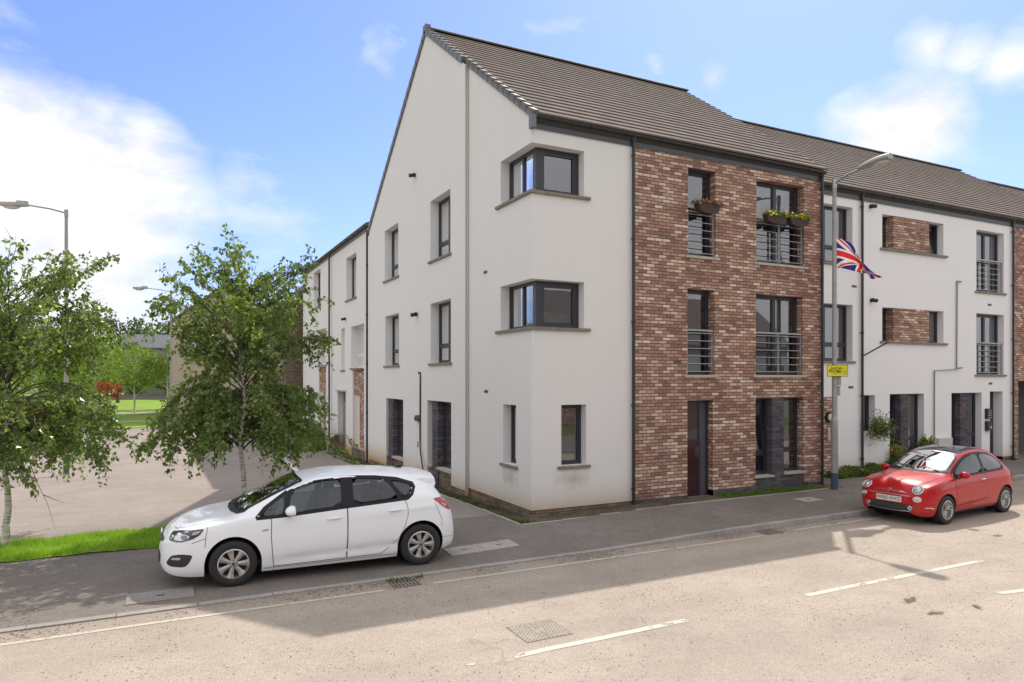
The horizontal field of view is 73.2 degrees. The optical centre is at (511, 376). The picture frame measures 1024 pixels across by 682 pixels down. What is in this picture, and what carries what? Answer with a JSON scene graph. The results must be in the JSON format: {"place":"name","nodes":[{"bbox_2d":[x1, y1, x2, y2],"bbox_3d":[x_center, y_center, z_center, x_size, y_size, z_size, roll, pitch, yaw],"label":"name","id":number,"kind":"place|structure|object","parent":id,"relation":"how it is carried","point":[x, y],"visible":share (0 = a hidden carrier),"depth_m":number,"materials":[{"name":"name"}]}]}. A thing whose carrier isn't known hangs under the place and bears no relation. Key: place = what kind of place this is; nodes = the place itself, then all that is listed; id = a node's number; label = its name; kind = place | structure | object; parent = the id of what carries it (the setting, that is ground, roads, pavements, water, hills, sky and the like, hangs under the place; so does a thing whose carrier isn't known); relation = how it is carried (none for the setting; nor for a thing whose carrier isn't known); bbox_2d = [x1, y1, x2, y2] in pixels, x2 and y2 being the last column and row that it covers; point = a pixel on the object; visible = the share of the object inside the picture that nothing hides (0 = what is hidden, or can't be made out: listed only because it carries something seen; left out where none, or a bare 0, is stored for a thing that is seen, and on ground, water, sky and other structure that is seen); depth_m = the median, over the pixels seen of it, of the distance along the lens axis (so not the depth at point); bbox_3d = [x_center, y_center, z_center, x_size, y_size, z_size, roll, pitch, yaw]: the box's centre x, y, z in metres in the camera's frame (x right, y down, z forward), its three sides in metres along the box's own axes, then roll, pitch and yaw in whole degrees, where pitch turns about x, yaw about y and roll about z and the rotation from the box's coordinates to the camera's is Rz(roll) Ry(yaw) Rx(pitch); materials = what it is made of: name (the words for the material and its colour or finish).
{"place":"outdoors","nodes":[
{"label":"outdoors","id":0,"kind":"place"},
{"bbox_2d":[0,416,158,428],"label":"lawn","id":1,"kind":"structure","parent":0,"point":[133,424],"depth_m":48.19,"materials":[{"name":"green plant"}]},
{"bbox_2d":[61,344,128,415],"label":"young tree","id":2,"kind":"object","parent":1,"relation":"on","point":[110,371],"visible":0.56,"depth_m":51.54,"materials":[{"name":"green plant"}]},
{"bbox_2d":[94,381,124,401],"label":"copper tree","id":3,"kind":"object","parent":1,"relation":"on","point":[107,385],"visible":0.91,"depth_m":47.61,"materials":[{"name":"red plant"}]},
{"bbox_2d":[0,428,159,541],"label":"driveway","id":4,"kind":"structure","parent":0,"point":[124,497],"depth_m":17.49,"materials":[{"name":"concrete"}]},
{"bbox_2d":[0,200,68,474],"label":"street lamp","id":5,"kind":"object","parent":4,"relation":"on","point":[17,204],"visible":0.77,"depth_m":22.32,"materials":[{"name":"grey metal"}]},
{"bbox_2d":[0,548,147,562],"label":"soil strip","id":6,"kind":"object","parent":4,"relation":"on","point":[87,553],"visible":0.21,"depth_m":11.34,"materials":[{"name":"brown soil"}]},
{"bbox_2d":[0,524,166,561],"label":"verge turf","id":7,"kind":"structure","parent":6,"relation":"on","point":[91,550],"depth_m":11.67,"materials":[{"name":"green plant"}]},
{"bbox_2d":[0,228,134,545],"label":"birch tree","id":8,"kind":"object","parent":7,"relation":"on","point":[56,429],"visible":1,"depth_m":11.91,"materials":[{"name":"green plant"}]},
{"bbox_2d":[124,223,358,494],"bbox_3d":[-5.123,0.139,12.969,3.788,5.766,4.029,0,0,29],"label":"birch tree","id":9,"kind":"object","parent":7,"relation":"on","point":[263,422],"visible":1,"depth_m":12.63,"materials":[{"name":"green plant"}]},
{"bbox_2d":[4,392,169,419],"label":"lawn","id":10,"kind":"structure","parent":0,"point":[144,405],"depth_m":74.35,"materials":[{"name":"green plant"}]},
{"bbox_2d":[54,333,128,392],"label":"leafy tree","id":11,"kind":"object","parent":10,"relation":"on","point":[97,370],"visible":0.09,"depth_m":73.79,"materials":[{"name":"green plant"}]},
{"bbox_2d":[96,334,140,402],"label":"young tree","id":12,"kind":"object","parent":10,"relation":"on","point":[123,348],"visible":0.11,"depth_m":84.56,"materials":[{"name":"green plant"}]},
{"bbox_2d":[98,342,169,412],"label":"young tree","id":13,"kind":"object","parent":10,"relation":"on","point":[140,379],"visible":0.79,"depth_m":59.84,"materials":[{"name":"green plant"}]},
{"bbox_2d":[120,354,160,394],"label":"bushy tree","id":14,"kind":"object","parent":10,"relation":"on","point":[137,390],"visible":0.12,"depth_m":101.35,"materials":[{"name":"green plant"}]},
{"bbox_2d":[122,334,169,394],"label":"house","id":15,"kind":"structure","parent":10,"relation":"on","point":[161,342],"depth_m":111.03,"materials":[{"name":"grey"}]},
{"bbox_2d":[135,339,169,401],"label":"young tree","id":16,"kind":"object","parent":10,"relation":"on","point":[167,368],"visible":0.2,"depth_m":66.99,"materials":[{"name":"green plant"}]},
{"bbox_2d":[153,353,169,393],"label":"bushy tree","id":17,"kind":"object","parent":10,"relation":"on","point":[156,387],"visible":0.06,"depth_m":99.91,"materials":[{"name":"green plant"}]},
{"bbox_2d":[167,285,261,418],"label":"house","id":18,"kind":"structure","parent":0,"point":[178,361],"depth_m":51.14,"materials":[{"name":"beige paint"}]},
{"bbox_2d":[7,379,469,626],"bbox_3d":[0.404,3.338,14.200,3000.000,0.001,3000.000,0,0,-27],"label":"ground","id":19,"kind":"structure","parent":0,"point":[34,389],"depth_m":170.74,"materials":[{"name":"green plant"}]},
{"bbox_2d":[11,326,91,409],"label":"leafy tree","id":20,"kind":"object","parent":19,"relation":"on","point":[42,378],"visible":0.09,"depth_m":51.67,"materials":[{"name":"green plant"}]},
{"bbox_2d":[22,394,169,400],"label":"boundary wall","id":21,"kind":"structure","parent":19,"relation":"on","point":[144,396],"depth_m":97.33,"materials":[{"name":"grey stone"}]},
{"bbox_2d":[87,314,147,363],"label":"distant tree","id":22,"kind":"object","parent":19,"relation":"on","point":[116,328],"visible":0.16,"depth_m":146.28,"materials":[{"name":"green plant"}]},
{"bbox_2d":[300,253,330,443],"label":"terraced house","id":23,"kind":"structure","parent":19,"relation":"on","point":[315,379],"depth_m":34.45,"materials":[{"name":"grey paint"}]},
{"bbox_2d":[326,433,338,449],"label":"garden wall","id":24,"kind":"structure","parent":19,"relation":"on","point":[335,438],"depth_m":30.13,"materials":[{"name":"brown brick"}]},
{"bbox_2d":[327,222,368,460],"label":"terraced house","id":25,"kind":"structure","parent":19,"relation":"on","point":[348,326],"depth_m":28.62,"materials":[{"name":"grey paint"}]},
{"bbox_2d":[343,392,345,450],"bbox_3d":[-7.115,1.918,29.862,0.100,2.600,1.540,0,0,-27],"label":"door","id":26,"kind":"structure","parent":25,"relation":"in","point":[344,393],"depth_m":30.34,"materials":[{"name":"grey"}]},
{"bbox_2d":[345,257,356,302],"bbox_3d":[-6.465,-4.059,28.263,0.375,1.843,1.880,0,0,-27],"label":"window","id":27,"kind":"structure","parent":25,"relation":"in","point":[354,296],"depth_m":28.87,"materials":[{"name":"grey glass"}]},
{"bbox_2d":[349,326,363,369],"bbox_3d":[-6.072,-1.173,27.482,0.375,1.753,1.930,0,0,-27],"label":"window","id":28,"kind":"structure","parent":25,"relation":"in","point":[360,330],"depth_m":27.98,"materials":[{"name":"white glass"}]},
{"bbox_2d":[262,285,302,432],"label":"house","id":29,"kind":"structure","parent":0,"point":[294,374],"depth_m":38.64,"materials":[{"name":"brown brick"}]},
{"bbox_2d":[0,515,582,628],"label":"pavement","id":30,"kind":"structure","parent":0,"point":[96,584],"depth_m":10.07,"materials":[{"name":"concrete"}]},
{"bbox_2d":[125,586,193,605],"bbox_3d":[-4.656,2.893,9.126,0.800,0.014,0.480,0,0,-27],"label":"pavement cover","id":31,"kind":"object","parent":30,"relation":"on","point":[158,595],"visible":1,"depth_m":9.11,"materials":[{"name":"grey concrete"}]},
{"bbox_2d":[158,465,453,586],"bbox_3d":[-3.124,2.194,10.799,4.276,1.498,2.172,0,0,-24],"label":"hatchback car","id":32,"kind":"object","parent":30,"relation":"on","point":[399,511],"visible":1,"depth_m":10.16,"materials":[{"name":"white paint"}]},
{"bbox_2d":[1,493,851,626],"bbox_3d":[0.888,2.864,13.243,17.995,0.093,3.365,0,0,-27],"label":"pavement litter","id":33,"kind":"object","parent":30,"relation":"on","point":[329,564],"visible":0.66,"depth_m":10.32,"materials":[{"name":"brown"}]},
{"bbox_2d":[442,544,485,555],"bbox_3d":[-0.802,2.893,11.534,0.650,0.014,0.520,0,0,-27],"label":"pavement cover","id":34,"kind":"object","parent":30,"relation":"on","point":[462,550],"visible":1,"depth_m":11.49,"materials":[{"name":"concrete"}]},
{"bbox_2d":[476,539,519,550],"bbox_3d":[-0.244,2.893,11.882,0.680,0.014,0.560,0,0,-27],"label":"pavement cover","id":35,"kind":"object","parent":30,"relation":"on","point":[496,545],"visible":1,"depth_m":11.87,"materials":[{"name":"concrete"}]},
{"bbox_2d":[149,422,491,548],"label":"driveway","id":36,"kind":"structure","parent":0,"point":[179,492],"depth_m":20.74,"materials":[{"name":"concrete"}]},
{"bbox_2d":[133,286,171,422],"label":"street lamp","id":37,"kind":"object","parent":36,"relation":"on","point":[140,288],"visible":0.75,"depth_m":42.07,"materials":[{"name":"grey metal"}]},
{"bbox_2d":[293,427,326,450],"bbox_3d":[-8.874,2.574,30.337,1.581,1.418,2.051,0,0,-27],"label":"shrub","id":38,"kind":"object","parent":36,"relation":"on","point":[311,449],"visible":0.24,"depth_m":29.94,"materials":[{"name":"green plant"}]},
{"bbox_2d":[324,451,371,464],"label":"weeds","id":39,"kind":"object","parent":36,"relation":"on","point":[350,461],"visible":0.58,"depth_m":26.24,"materials":[{"name":"green plant"}]},
{"bbox_2d":[318,447,520,524],"bbox_3d":[-4.777,3.093,23.322,0.060,0.414,21.955,0,0,-27],"label":"edging","id":40,"kind":"object","parent":36,"relation":"on","point":[484,510],"visible":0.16,"depth_m":15.38,"materials":[{"name":"concrete"}]},
{"bbox_2d":[327,450,542,523],"bbox_3d":[-4.200,3.042,22.799,0.498,0.303,20.498,0,0,-27],"label":"soil strip","id":41,"kind":"object","parent":36,"relation":"on","point":[501,511],"visible":0.41,"depth_m":15.31,"materials":[{"name":"brown soil"}]},
{"bbox_2d":[435,486,534,523],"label":"weeds","id":42,"kind":"object","parent":41,"relation":"on","point":[475,503],"visible":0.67,"depth_m":15.69,"materials":[{"name":"green plant"}]},
{"bbox_2d":[0,479,1023,681],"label":"road","id":43,"kind":"structure","parent":0,"point":[478,633],"depth_m":8.16,"materials":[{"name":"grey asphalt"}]},
{"bbox_2d":[0,589,384,645],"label":"edge marking","id":44,"kind":"object","parent":43,"relation":"on","point":[58,636],"visible":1,"depth_m":8.31,"materials":[{"name":"paint"}]},
{"bbox_2d":[388,578,421,588],"bbox_3d":[-1.509,2.912,9.723,0.400,0.013,0.300,0,0,-27],"label":"drain grate","id":45,"kind":"object","parent":43,"relation":"on","point":[403,583],"visible":1,"depth_m":9.70,"materials":[{"name":"grey metal"}]},
{"bbox_2d":[385,573,423,581],"bbox_3d":[-1.539,2.857,9.864,0.598,0.086,0.151,0,0,-27],"label":"drain tuft","id":46,"kind":"object","parent":45,"relation":"on","point":[392,579],"visible":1,"depth_m":9.84,"materials":[{"name":"green plant"}]},
{"bbox_2d":[0,515,888,641],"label":"gutter litter","id":47,"kind":"object","parent":43,"relation":"on","point":[580,556],"visible":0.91,"depth_m":9.73,"materials":[{"name":"brown"}]},
{"bbox_2d":[0,474,1023,633],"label":"kerb","id":48,"kind":"structure","parent":43,"relation":"on","point":[783,523],"depth_m":10.60,"materials":[{"name":"concrete"}]},
{"bbox_2d":[506,619,572,642],"bbox_3d":[0.314,2.913,7.925,0.600,0.010,0.530,0,0,-27],"label":"road manhole","id":49,"kind":"object","parent":43,"relation":"on","point":[538,631],"visible":1,"depth_m":7.91,"materials":[{"name":"silver metal"}]},
{"bbox_2d":[432,535,764,583],"bbox_3d":[1.764,2.914,11.206,6.460,0.001,0.086,0,0,-27],"label":"edge marking","id":50,"kind":"object","parent":43,"relation":"on","point":[590,560],"visible":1,"depth_m":10.88,"materials":[{"name":"paint"}]},
{"bbox_2d":[512,619,688,657],"bbox_3d":[1.056,2.914,7.728,2.351,0.001,0.110,0,0,-27],"label":"marking","id":51,"kind":"object","parent":43,"relation":"on","point":[559,646],"visible":1,"depth_m":7.65,"materials":[{"name":"paint"}]},
{"bbox_2d":[756,529,783,534],"bbox_3d":[4.852,2.912,12.967,0.400,0.013,0.300,0,0,-27],"label":"drain grate","id":52,"kind":"object","parent":43,"relation":"on","point":[770,531],"visible":1,"depth_m":12.96,"materials":[{"name":"grey metal"}]},
{"bbox_2d":[794,517,883,530],"bbox_3d":[6.523,2.914,13.718,2.701,0.001,0.086,0,0,-28],"label":"edge marking","id":53,"kind":"object","parent":43,"relation":"on","point":[837,523],"visible":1,"depth_m":13.71,"materials":[{"name":"paint"}]},
{"bbox_2d":[804,560,983,595],"bbox_3d":[5.698,2.914,10.073,3.951,0.001,0.110,0,0,-26],"label":"marking","id":54,"kind":"object","parent":43,"relation":"on","point":[883,579],"visible":1,"depth_m":9.96,"materials":[{"name":"paint"}]},
{"bbox_2d":[862,444,1012,523],"bbox_3d":[9.163,2.224,14.848,3.710,1.460,1.827,0,0,-31],"label":"city car","id":55,"kind":"object","parent":43,"relation":"on","point":[941,483],"visible":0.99,"depth_m":14.22,"materials":[{"name":"red paint"}]},
{"bbox_2d":[0,0,1023,374],"label":"sky","id":56,"kind":"structure","parent":0,"point":[157,126],"materials":[{"name":"blue"}]},
{"bbox_2d":[715,484,826,497],"bbox_3d":[6.410,2.773,16.935,3.473,0.104,0.615,0,0,-27],"label":"grass strip","id":57,"kind":"object","parent":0,"point":[764,491],"depth_m":16.85,"materials":[{"name":"green plant"}]},
{"bbox_2d":[520,452,1023,550],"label":"pavement","id":58,"kind":"structure","parent":0,"point":[610,530],"depth_m":14.05,"materials":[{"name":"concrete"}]},
{"bbox_2d":[366,23,827,516],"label":"apartment block","id":59,"kind":"structure","parent":58,"relation":"on","point":[577,302],"depth_m":16.53,"materials":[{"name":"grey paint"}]},
{"bbox_2d":[382,228,398,283],"bbox_3d":[-3.854,-4.059,22.737,0.375,1.763,1.700,0,0,-27],"label":"window","id":60,"kind":"structure","parent":59,"relation":"in","point":[395,275],"depth_m":23.22,"materials":[{"name":"grey glass"}]},
{"bbox_2d":[383,315,399,367],"bbox_3d":[-3.827,-1.179,22.684,0.375,1.723,1.700,0,0,-27],"label":"window","id":61,"kind":"structure","parent":59,"relation":"in","point":[395,320],"depth_m":23.19,"materials":[{"name":"grey glass"}]},
{"bbox_2d":[398,399,402,456],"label":"window","id":62,"kind":"structure","parent":59,"relation":"in","point":[400,402],"depth_m":22.57,"materials":[{"name":"black glass"}]},
{"bbox_2d":[427,196,451,263],"bbox_3d":[-1.832,-4.048,18.717,0.375,1.743,1.700,0,0,-27],"label":"window","id":63,"kind":"structure","parent":59,"relation":"in","point":[444,206],"depth_m":19.08,"materials":[{"name":"grey glass"}]},
{"bbox_2d":[428,301,451,365],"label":"window","id":64,"kind":"structure","parent":59,"relation":"in","point":[444,308],"depth_m":19.08,"materials":[{"name":"clear glass"}]},
{"bbox_2d":[444,402,450,467],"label":"window","id":65,"kind":"structure","parent":59,"relation":"in","point":[447,405],"depth_m":18.80,"materials":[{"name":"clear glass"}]},
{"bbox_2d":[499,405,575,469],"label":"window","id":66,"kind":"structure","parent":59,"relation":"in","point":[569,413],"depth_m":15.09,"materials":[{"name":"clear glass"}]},
{"bbox_2d":[495,147,590,209],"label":"corner window","id":67,"kind":"structure","parent":59,"relation":"in","point":[532,172],"depth_m":14.95,"materials":[{"name":"grey glass"}]},
{"bbox_2d":[495,281,590,333],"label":"corner window","id":68,"kind":"structure","parent":59,"relation":"in","point":[530,303],"depth_m":14.95,"materials":[{"name":"grey glass"}]},
{"bbox_2d":[558,405,590,469],"bbox_3d":[1.242,1.266,14.805,0.800,1.355,0.437,0,0,-27],"label":"window","id":69,"kind":"structure","parent":59,"relation":"in","point":[567,441],"depth_m":14.96,"materials":[{"name":"clear glass"}]},
{"bbox_2d":[684,290,718,377],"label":"window","id":70,"kind":"structure","parent":59,"relation":"in","point":[697,300],"depth_m":16.63,"materials":[{"name":"grey glass"}]},
{"bbox_2d":[685,171,719,260],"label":"window","id":71,"kind":"structure","parent":59,"relation":"in","point":[698,183],"depth_m":16.61,"materials":[{"name":"clear glass"}]},
{"bbox_2d":[690,196,724,214],"bbox_3d":[4.569,-4.017,16.128,0.929,0.410,0.407,0,0,-27],"label":"window box","id":72,"kind":"object","parent":59,"relation":"attached to","point":[707,207],"visible":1,"depth_m":16.04,"materials":[{"name":"brown"}]},
{"bbox_2d":[756,398,766,473],"bbox_3d":[6.140,1.488,17.407,0.586,1.916,0.201,0,0,-27],"label":"window","id":73,"kind":"structure","parent":59,"relation":"in","point":[762,452],"depth_m":17.44,"materials":[{"name":"clear glass"}]},
{"bbox_2d":[760,209,789,224],"bbox_3d":[6.519,-3.995,17.117,0.814,0.405,0.386,0,0,-27],"label":"window box","id":74,"kind":"object","parent":59,"relation":"attached to","point":[773,217],"visible":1,"depth_m":17.01,"materials":[{"name":"brown"}]},
{"bbox_2d":[753,295,806,377],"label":"window","id":75,"kind":"structure","parent":59,"relation":"in","point":[776,314],"depth_m":17.94,"materials":[{"name":"grey glass"}]},
{"bbox_2d":[754,181,807,269],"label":"window","id":76,"kind":"structure","parent":59,"relation":"in","point":[769,197],"depth_m":17.92,"materials":[{"name":"grey glass"}]},
{"bbox_2d":[784,398,796,470],"bbox_3d":[7.102,1.473,17.818,0.696,1.886,0.071,0,0,-27],"label":"window","id":77,"kind":"structure","parent":59,"relation":"in","point":[793,448],"depth_m":17.93,"materials":[{"name":"clear glass"}]},
{"bbox_2d":[786,212,811,227],"bbox_3d":[7.256,-3.992,17.457,0.831,0.400,0.418,0,0,-27],"label":"window box","id":78,"kind":"object","parent":59,"relation":"attached to","point":[795,220],"visible":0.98,"depth_m":17.38,"materials":[{"name":"brown"}]},
{"bbox_2d":[521,487,839,524],"bbox_3d":[4.280,2.865,15.556,9.145,0.107,0.060,0,0,-27],"label":"edging","id":79,"kind":"object","parent":58,"relation":"on","point":[685,503],"visible":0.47,"depth_m":15.45,"materials":[{"name":"concrete"}]},
{"bbox_2d":[533,484,843,521],"bbox_3d":[4.487,2.855,15.986,8.900,0.072,0.518,0,0,-27],"label":"soil strip","id":80,"kind":"object","parent":58,"relation":"on","point":[636,506],"visible":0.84,"depth_m":14.98,"materials":[{"name":"brown soil"}]},
{"bbox_2d":[524,499,688,520],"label":"weeds","id":81,"kind":"object","parent":80,"relation":"on","point":[609,508],"visible":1,"depth_m":14.80,"materials":[{"name":"green plant"}]},
{"bbox_2d":[793,497,822,501],"bbox_3d":[6.822,2.818,15.850,0.550,0.014,0.420,0,0,-27],"label":"pavement cover","id":82,"kind":"object","parent":58,"relation":"on","point":[808,499],"visible":1,"depth_m":15.82,"materials":[{"name":"concrete"}]},
{"bbox_2d":[831,153,892,489],"bbox_3d":[8.437,-1.143,16.711,0.330,8.142,1.586,0,0,-27],"label":"street lamp","id":83,"kind":"object","parent":58,"relation":"on","point":[880,160],"visible":0.95,"depth_m":17.29,"materials":[{"name":"metal"}]},
{"bbox_2d":[827,365,847,376],"bbox_3d":[8.127,-0.157,17.333,0.672,0.290,0.166,0,0,-21],"label":"direction sign","id":84,"kind":"object","parent":83,"relation":"attached to","point":[837,370],"visible":1,"depth_m":17.25,"materials":[{"name":"yellow metal"}]},
{"bbox_2d":[837,238,883,278],"bbox_3d":[8.785,-3.002,17.384,1.211,1.000,0.358,0,0,-15],"label":"flag","id":85,"kind":"object","parent":83,"relation":"attached to","point":[848,258],"visible":1,"depth_m":17.37,"materials":[{"name":"multicoloured fabric"}]},
{"bbox_2d":[736,118,1023,476],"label":"apartment block","id":86,"kind":"structure","parent":58,"relation":"on","point":[930,333],"depth_m":22.00,"materials":[{"name":"white paint"}]},
{"bbox_2d":[824,206,845,264],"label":"window","id":87,"kind":"structure","parent":86,"relation":"in","point":[841,213],"depth_m":20.20,"materials":[{"name":"clear glass"}]},
{"bbox_2d":[824,304,855,362],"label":"window","id":88,"kind":"structure","parent":86,"relation":"in","point":[841,310],"depth_m":20.22,"materials":[{"name":"clear glass"}]},
{"bbox_2d":[864,395,868,430],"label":"window","id":89,"kind":"structure","parent":86,"relation":"in","point":[866,397],"depth_m":20.74,"materials":[{"name":"clear glass"}]},
{"bbox_2d":[860,408,901,445],"bbox_3d":[10.882,1.486,20.249,1.314,1.172,0.931,0,0,-27],"label":"hanging basket","id":90,"kind":"object","parent":86,"relation":"attached to","point":[882,429],"visible":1,"depth_m":20.14,"materials":[{"name":"green"}]},
{"bbox_2d":[882,216,886,247],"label":"window","id":91,"kind":"structure","parent":86,"relation":"in","point":[883,218],"depth_m":21.29,"materials":[{"name":"clear glass"}]},
{"bbox_2d":[882,308,886,340],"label":"window","id":92,"kind":"structure","parent":86,"relation":"in","point":[883,309],"depth_m":21.29,"materials":[{"name":"clear glass"}]},
{"bbox_2d":[890,394,894,455],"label":"window","id":93,"kind":"structure","parent":86,"relation":"in","point":[893,395],"depth_m":21.28,"materials":[{"name":"black glass"}]},
{"bbox_2d":[887,439,907,460],"bbox_3d":[11.579,2.316,20.924,0.946,0.904,0.836,0,0,16],"label":"shrub","id":94,"kind":"object","parent":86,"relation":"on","point":[896,452],"visible":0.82,"depth_m":20.80,"materials":[{"name":"green plant"}]},
{"bbox_2d":[908,394,917,448],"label":"window","id":95,"kind":"structure","parent":86,"relation":"in","point":[915,437],"depth_m":21.78,"materials":[{"name":"black glass"}]},
{"bbox_2d":[929,224,936,253],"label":"window","id":96,"kind":"structure","parent":86,"relation":"in","point":[932,228],"depth_m":22.28,"materials":[{"name":"clear glass"}]},
{"bbox_2d":[929,311,936,342],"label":"window","id":97,"kind":"structure","parent":86,"relation":"in","point":[932,315],"depth_m":22.31,"materials":[{"name":"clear glass"}]},
{"bbox_2d":[951,393,954,444],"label":"window","id":98,"kind":"structure","parent":86,"relation":"in","point":[952,394],"depth_m":22.65,"materials":[{"name":"black glass"}]},
{"bbox_2d":[968,393,974,446],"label":"window","id":99,"kind":"structure","parent":86,"relation":"in","point":[972,433],"depth_m":23.16,"materials":[{"name":"black glass"}]},
{"bbox_2d":[975,232,1006,294],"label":"window","id":100,"kind":"structure","parent":86,"relation":"in","point":[986,244],"depth_m":23.74,"materials":[{"name":"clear glass"}]},
{"bbox_2d":[975,314,1006,376],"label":"window","id":101,"kind":"structure","parent":86,"relation":"in","point":[986,325],"depth_m":23.74,"materials":[{"name":"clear glass"}]},
{"bbox_2d":[990,391,992,453],"bbox_3d":[16.291,1.658,23.674,0.740,2.320,0.050,0,0,-27],"label":"door","id":102,"kind":"structure","parent":86,"relation":"in","point":[991,393],"depth_m":23.78,"materials":[{"name":"grey"}]},
{"bbox_2d":[915,434,935,446],"bbox_3d":[12.777,2.303,21.279,1.104,1.164,0.774,0,0,-27],"label":"shrub","id":103,"kind":"object","parent":58,"relation":"on","point":[926,441],"visible":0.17,"depth_m":21.20,"materials":[{"name":"green plant"}]},
{"bbox_2d":[982,179,1023,195],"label":"terraced building","id":104,"kind":"structure","parent":58,"relation":"on","point":[1018,190],"depth_m":33.55,"materials":[{"name":"tile"}]},
{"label":"soil strip","id":105,"kind":"structure","parent":58,"relation":"on","visible":0},
{"bbox_2d":[824,462,885,478],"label":"bed plants","id":106,"kind":"object","parent":105,"relation":"on","point":[868,469],"visible":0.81,"depth_m":19.58,"materials":[{"name":"green plant"}]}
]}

